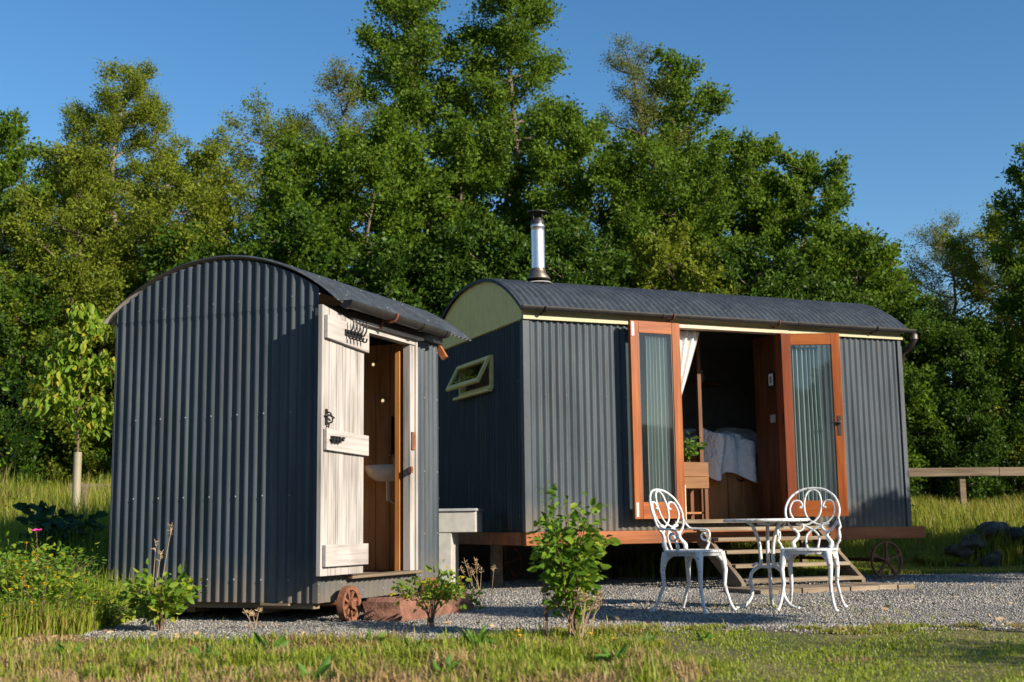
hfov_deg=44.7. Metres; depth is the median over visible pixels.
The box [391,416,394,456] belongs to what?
mirror
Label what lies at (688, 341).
curtain
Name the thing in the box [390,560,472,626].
rose bush
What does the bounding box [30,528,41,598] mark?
rose flower
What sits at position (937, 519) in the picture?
bank grass
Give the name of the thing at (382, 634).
broadleaf weed
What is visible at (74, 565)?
flower clump
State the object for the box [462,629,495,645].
broadleaf weed
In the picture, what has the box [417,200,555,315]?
bush
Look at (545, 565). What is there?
tall weed
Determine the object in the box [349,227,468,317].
bush
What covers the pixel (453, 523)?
utility box
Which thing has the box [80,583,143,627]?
flower clump
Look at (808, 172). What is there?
alder tree
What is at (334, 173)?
alder tree
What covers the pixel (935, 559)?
wall weeds
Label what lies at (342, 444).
door
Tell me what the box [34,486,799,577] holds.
rough grass
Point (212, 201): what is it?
leafy tree
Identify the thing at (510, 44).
alder tree
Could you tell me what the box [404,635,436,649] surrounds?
broadleaf weed
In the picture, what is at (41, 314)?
bush
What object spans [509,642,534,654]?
broadleaf weed
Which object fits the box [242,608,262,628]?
seed grass
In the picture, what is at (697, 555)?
garden chair
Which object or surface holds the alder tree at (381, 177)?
on the ground at (797, 635)
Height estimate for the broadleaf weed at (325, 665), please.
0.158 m
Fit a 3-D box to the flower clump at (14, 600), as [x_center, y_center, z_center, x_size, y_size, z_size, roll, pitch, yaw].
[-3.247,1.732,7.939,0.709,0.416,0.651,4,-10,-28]
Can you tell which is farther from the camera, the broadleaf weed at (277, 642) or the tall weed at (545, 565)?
the tall weed at (545, 565)
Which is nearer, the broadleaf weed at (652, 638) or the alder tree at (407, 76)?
the broadleaf weed at (652, 638)
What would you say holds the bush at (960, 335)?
on the ground at (797, 635)
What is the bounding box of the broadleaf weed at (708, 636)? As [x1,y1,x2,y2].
[696,630,714,639]
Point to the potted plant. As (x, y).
(688, 453)
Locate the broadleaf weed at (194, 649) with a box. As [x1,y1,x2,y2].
[186,641,219,658]
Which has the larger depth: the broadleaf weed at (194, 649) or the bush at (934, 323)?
the bush at (934, 323)
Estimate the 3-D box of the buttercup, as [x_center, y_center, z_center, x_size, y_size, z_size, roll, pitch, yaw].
[-2.957,1.738,7.836,0.044,0.428,0.046,-2,-8,6]
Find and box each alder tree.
[233,127,373,292]
[284,103,465,294]
[338,0,498,288]
[359,100,539,289]
[441,0,600,275]
[465,98,670,283]
[605,42,778,281]
[659,125,809,297]
[726,146,925,344]
[782,209,949,492]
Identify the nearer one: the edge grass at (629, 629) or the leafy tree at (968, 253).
the edge grass at (629, 629)
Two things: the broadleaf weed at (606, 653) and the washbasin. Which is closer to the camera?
the broadleaf weed at (606, 653)
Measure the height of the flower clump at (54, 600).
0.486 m
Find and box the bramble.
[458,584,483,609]
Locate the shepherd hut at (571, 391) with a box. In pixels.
[438,210,925,587]
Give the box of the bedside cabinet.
[681,462,708,519]
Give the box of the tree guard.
[71,452,81,512]
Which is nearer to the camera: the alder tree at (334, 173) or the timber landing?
the timber landing
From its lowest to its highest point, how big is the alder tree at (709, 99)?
9.281 m
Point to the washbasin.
(383, 473)
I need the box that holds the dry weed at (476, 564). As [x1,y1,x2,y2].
[458,558,495,607]
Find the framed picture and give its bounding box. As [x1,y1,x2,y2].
[767,371,774,387]
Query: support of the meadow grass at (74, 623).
on the ground at (797, 635)
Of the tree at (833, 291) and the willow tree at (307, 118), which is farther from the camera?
the willow tree at (307, 118)
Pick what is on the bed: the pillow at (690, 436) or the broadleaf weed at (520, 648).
the pillow at (690, 436)
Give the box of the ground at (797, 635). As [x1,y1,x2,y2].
[7,539,1023,681]
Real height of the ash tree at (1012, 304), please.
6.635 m
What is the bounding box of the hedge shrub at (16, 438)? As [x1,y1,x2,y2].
[0,372,45,496]
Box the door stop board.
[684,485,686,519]
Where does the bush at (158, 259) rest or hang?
on the ground at (797, 635)
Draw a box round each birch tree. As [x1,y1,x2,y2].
[4,56,184,477]
[46,96,131,285]
[90,83,197,303]
[168,83,356,255]
[172,124,253,248]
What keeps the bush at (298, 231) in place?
on the ground at (797, 635)
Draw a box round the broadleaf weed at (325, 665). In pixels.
[298,654,335,681]
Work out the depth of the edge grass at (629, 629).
7.29 m
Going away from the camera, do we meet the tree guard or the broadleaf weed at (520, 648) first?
the broadleaf weed at (520, 648)
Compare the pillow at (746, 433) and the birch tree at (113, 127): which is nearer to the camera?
the pillow at (746, 433)
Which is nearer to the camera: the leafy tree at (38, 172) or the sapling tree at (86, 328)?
the sapling tree at (86, 328)
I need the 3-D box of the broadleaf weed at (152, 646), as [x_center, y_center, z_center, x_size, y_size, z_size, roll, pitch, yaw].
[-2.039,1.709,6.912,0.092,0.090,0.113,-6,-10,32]
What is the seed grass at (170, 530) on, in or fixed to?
on the gravel yard at (676, 621)
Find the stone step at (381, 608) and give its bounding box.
[362,593,473,620]
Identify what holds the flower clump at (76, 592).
on the ground at (797, 635)
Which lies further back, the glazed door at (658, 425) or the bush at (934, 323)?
the bush at (934, 323)
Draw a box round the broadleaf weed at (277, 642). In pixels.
[253,632,289,650]
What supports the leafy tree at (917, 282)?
on the ground at (797, 635)
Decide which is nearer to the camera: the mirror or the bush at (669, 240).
the mirror
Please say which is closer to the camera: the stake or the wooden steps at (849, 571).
the wooden steps at (849, 571)
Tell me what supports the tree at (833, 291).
on the ground at (797, 635)
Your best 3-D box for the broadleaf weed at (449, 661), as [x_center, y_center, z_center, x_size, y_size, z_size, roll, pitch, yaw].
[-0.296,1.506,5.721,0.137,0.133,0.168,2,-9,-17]
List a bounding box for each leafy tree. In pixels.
[0,106,67,488]
[0,139,155,483]
[0,141,93,473]
[93,141,263,432]
[562,128,780,295]
[870,263,956,492]
[924,197,1023,489]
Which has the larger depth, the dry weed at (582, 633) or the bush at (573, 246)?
the bush at (573, 246)
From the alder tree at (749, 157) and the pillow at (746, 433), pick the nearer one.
the pillow at (746, 433)
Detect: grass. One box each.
[0,465,138,637]
[0,627,879,681]
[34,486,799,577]
[75,619,1023,651]
[149,524,172,630]
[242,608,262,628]
[752,492,1023,575]
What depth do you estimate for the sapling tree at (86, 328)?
14.05 m
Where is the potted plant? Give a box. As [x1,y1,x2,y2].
[683,431,707,461]
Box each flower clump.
[0,548,70,579]
[0,576,97,617]
[0,581,64,623]
[2,535,83,561]
[7,527,110,590]
[23,559,124,612]
[48,545,108,587]
[73,583,128,620]
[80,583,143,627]
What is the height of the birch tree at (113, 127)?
8.860 m
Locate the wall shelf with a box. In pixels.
[685,382,723,385]
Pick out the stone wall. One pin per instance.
(963, 547)
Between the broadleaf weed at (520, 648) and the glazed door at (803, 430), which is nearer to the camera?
the broadleaf weed at (520, 648)
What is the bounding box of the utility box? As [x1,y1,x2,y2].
[439,508,483,590]
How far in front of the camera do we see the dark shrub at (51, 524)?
10.90 m
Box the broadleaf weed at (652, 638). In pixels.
[639,631,656,642]
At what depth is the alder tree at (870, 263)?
20.38 m
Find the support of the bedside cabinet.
on the shepherd hut at (571, 391)
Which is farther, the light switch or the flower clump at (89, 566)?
the light switch
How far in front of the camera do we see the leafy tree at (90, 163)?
20.09 m
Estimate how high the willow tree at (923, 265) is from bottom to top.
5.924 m
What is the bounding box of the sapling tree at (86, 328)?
[18,301,114,451]
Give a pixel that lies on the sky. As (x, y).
(926, 97)
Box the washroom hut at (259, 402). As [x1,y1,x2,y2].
[103,255,470,621]
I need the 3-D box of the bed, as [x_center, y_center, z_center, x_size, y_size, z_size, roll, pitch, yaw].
[2.773,1.765,15.203,2.100,0.900,1.753,3,-9,-22]
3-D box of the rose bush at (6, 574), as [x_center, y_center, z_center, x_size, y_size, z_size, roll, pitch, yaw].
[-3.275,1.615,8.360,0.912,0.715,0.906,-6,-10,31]
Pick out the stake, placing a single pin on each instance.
(85, 488)
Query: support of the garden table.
on the gravel yard at (676, 621)
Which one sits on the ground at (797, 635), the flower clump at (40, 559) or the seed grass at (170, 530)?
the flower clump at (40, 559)
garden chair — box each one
[649,488,736,613]
[775,487,847,610]
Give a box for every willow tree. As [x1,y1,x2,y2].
[260,106,331,214]
[298,55,390,287]
[587,30,703,283]
[898,205,1022,480]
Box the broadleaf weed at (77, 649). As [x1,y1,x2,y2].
[56,641,83,654]
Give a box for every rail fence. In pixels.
[69,482,110,492]
[909,467,1023,510]
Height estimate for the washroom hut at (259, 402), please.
2.689 m
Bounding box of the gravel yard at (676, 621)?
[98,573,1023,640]
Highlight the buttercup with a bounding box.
[41,582,46,628]
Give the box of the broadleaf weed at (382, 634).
[362,628,385,643]
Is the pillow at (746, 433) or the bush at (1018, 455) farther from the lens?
the bush at (1018, 455)
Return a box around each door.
[316,304,368,576]
[628,320,685,518]
[780,333,848,516]
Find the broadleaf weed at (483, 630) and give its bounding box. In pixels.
[467,624,489,639]
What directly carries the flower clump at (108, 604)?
on the ground at (797, 635)
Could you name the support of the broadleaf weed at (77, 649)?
on the ground at (797, 635)
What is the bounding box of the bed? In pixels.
[683,445,759,519]
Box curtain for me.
[680,331,698,393]
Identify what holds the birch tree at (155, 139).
on the ground at (797, 635)
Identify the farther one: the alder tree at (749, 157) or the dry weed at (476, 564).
the alder tree at (749, 157)
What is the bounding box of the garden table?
[723,518,808,608]
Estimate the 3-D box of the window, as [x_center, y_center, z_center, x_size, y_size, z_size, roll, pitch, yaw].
[-0.459,0.408,13.683,0.233,0.395,1.080,3,-9,-22]
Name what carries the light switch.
attached to the shepherd hut at (571, 391)
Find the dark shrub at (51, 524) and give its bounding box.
[12,500,108,555]
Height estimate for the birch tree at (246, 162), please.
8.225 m
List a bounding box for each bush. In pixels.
[0,247,139,494]
[0,267,106,488]
[0,528,94,608]
[85,218,250,481]
[106,558,207,630]
[210,202,362,288]
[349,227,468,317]
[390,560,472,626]
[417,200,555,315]
[513,217,637,287]
[525,484,620,637]
[618,217,753,295]
[693,234,823,300]
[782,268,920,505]
[877,286,983,500]
[903,312,1023,504]
[957,322,1023,502]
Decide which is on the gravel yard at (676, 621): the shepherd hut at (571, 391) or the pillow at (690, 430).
the shepherd hut at (571, 391)
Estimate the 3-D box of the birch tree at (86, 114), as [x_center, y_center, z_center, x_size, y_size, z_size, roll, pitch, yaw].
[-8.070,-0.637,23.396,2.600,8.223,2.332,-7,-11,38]
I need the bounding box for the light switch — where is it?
[770,414,775,422]
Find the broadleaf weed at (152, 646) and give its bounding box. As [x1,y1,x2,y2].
[134,641,155,650]
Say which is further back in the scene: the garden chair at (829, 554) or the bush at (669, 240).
the bush at (669, 240)
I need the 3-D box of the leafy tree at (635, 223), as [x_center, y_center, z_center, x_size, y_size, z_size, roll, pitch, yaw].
[2.546,-0.324,21.009,4.444,6.897,4.302,5,-10,-33]
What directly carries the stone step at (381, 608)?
on the gravel yard at (676, 621)
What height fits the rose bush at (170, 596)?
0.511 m
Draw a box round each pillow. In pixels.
[683,429,711,437]
[683,434,705,444]
[714,427,756,439]
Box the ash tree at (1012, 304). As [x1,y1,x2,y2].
[980,140,1023,457]
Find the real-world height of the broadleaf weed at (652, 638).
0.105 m
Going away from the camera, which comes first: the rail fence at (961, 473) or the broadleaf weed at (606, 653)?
the broadleaf weed at (606, 653)
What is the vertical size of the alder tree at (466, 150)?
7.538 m
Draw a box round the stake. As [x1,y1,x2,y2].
[82,483,87,510]
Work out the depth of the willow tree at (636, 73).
23.81 m
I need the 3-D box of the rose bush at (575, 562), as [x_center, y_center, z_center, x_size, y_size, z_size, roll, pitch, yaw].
[0.361,1.305,7.322,0.578,0.939,0.582,-1,-8,0]
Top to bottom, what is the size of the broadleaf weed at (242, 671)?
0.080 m
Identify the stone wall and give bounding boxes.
[945,521,1023,568]
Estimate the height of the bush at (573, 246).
5.132 m
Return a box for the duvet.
[683,428,758,484]
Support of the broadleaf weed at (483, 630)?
on the ground at (797, 635)
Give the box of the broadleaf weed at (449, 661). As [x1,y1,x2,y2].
[433,652,461,672]
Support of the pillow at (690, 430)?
on the bed
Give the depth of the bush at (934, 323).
20.36 m
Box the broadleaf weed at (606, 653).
[594,643,628,661]
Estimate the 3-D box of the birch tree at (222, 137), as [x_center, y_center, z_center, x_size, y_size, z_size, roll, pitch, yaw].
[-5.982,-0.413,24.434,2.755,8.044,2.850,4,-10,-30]
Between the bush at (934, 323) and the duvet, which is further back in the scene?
the bush at (934, 323)
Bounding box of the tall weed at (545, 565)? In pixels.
[527,483,562,637]
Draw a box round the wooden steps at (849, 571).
[693,526,865,586]
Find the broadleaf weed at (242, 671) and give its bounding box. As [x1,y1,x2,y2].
[232,665,252,675]
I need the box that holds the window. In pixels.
[445,355,493,400]
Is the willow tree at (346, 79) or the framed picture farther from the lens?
the willow tree at (346, 79)
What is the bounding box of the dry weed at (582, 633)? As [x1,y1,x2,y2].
[553,587,605,639]
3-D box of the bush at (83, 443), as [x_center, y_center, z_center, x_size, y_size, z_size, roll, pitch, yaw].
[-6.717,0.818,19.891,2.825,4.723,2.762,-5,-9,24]
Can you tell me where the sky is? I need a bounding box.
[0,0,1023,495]
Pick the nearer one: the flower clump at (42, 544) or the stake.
the flower clump at (42, 544)
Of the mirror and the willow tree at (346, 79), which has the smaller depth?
the mirror
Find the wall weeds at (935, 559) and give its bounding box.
[912,516,1023,567]
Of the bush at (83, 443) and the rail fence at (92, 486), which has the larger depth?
the bush at (83, 443)
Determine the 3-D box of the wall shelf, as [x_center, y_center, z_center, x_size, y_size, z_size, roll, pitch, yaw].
[2.219,0.549,16.029,1.100,0.022,0.160,3,-9,-22]
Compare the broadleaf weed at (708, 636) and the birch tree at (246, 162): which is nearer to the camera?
the broadleaf weed at (708, 636)
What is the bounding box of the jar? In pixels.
[701,370,704,382]
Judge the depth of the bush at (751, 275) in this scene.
19.40 m
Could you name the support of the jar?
on the wall shelf
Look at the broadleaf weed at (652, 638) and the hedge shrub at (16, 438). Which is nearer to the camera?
the broadleaf weed at (652, 638)
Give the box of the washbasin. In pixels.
[364,452,394,503]
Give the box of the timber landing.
[724,582,914,594]

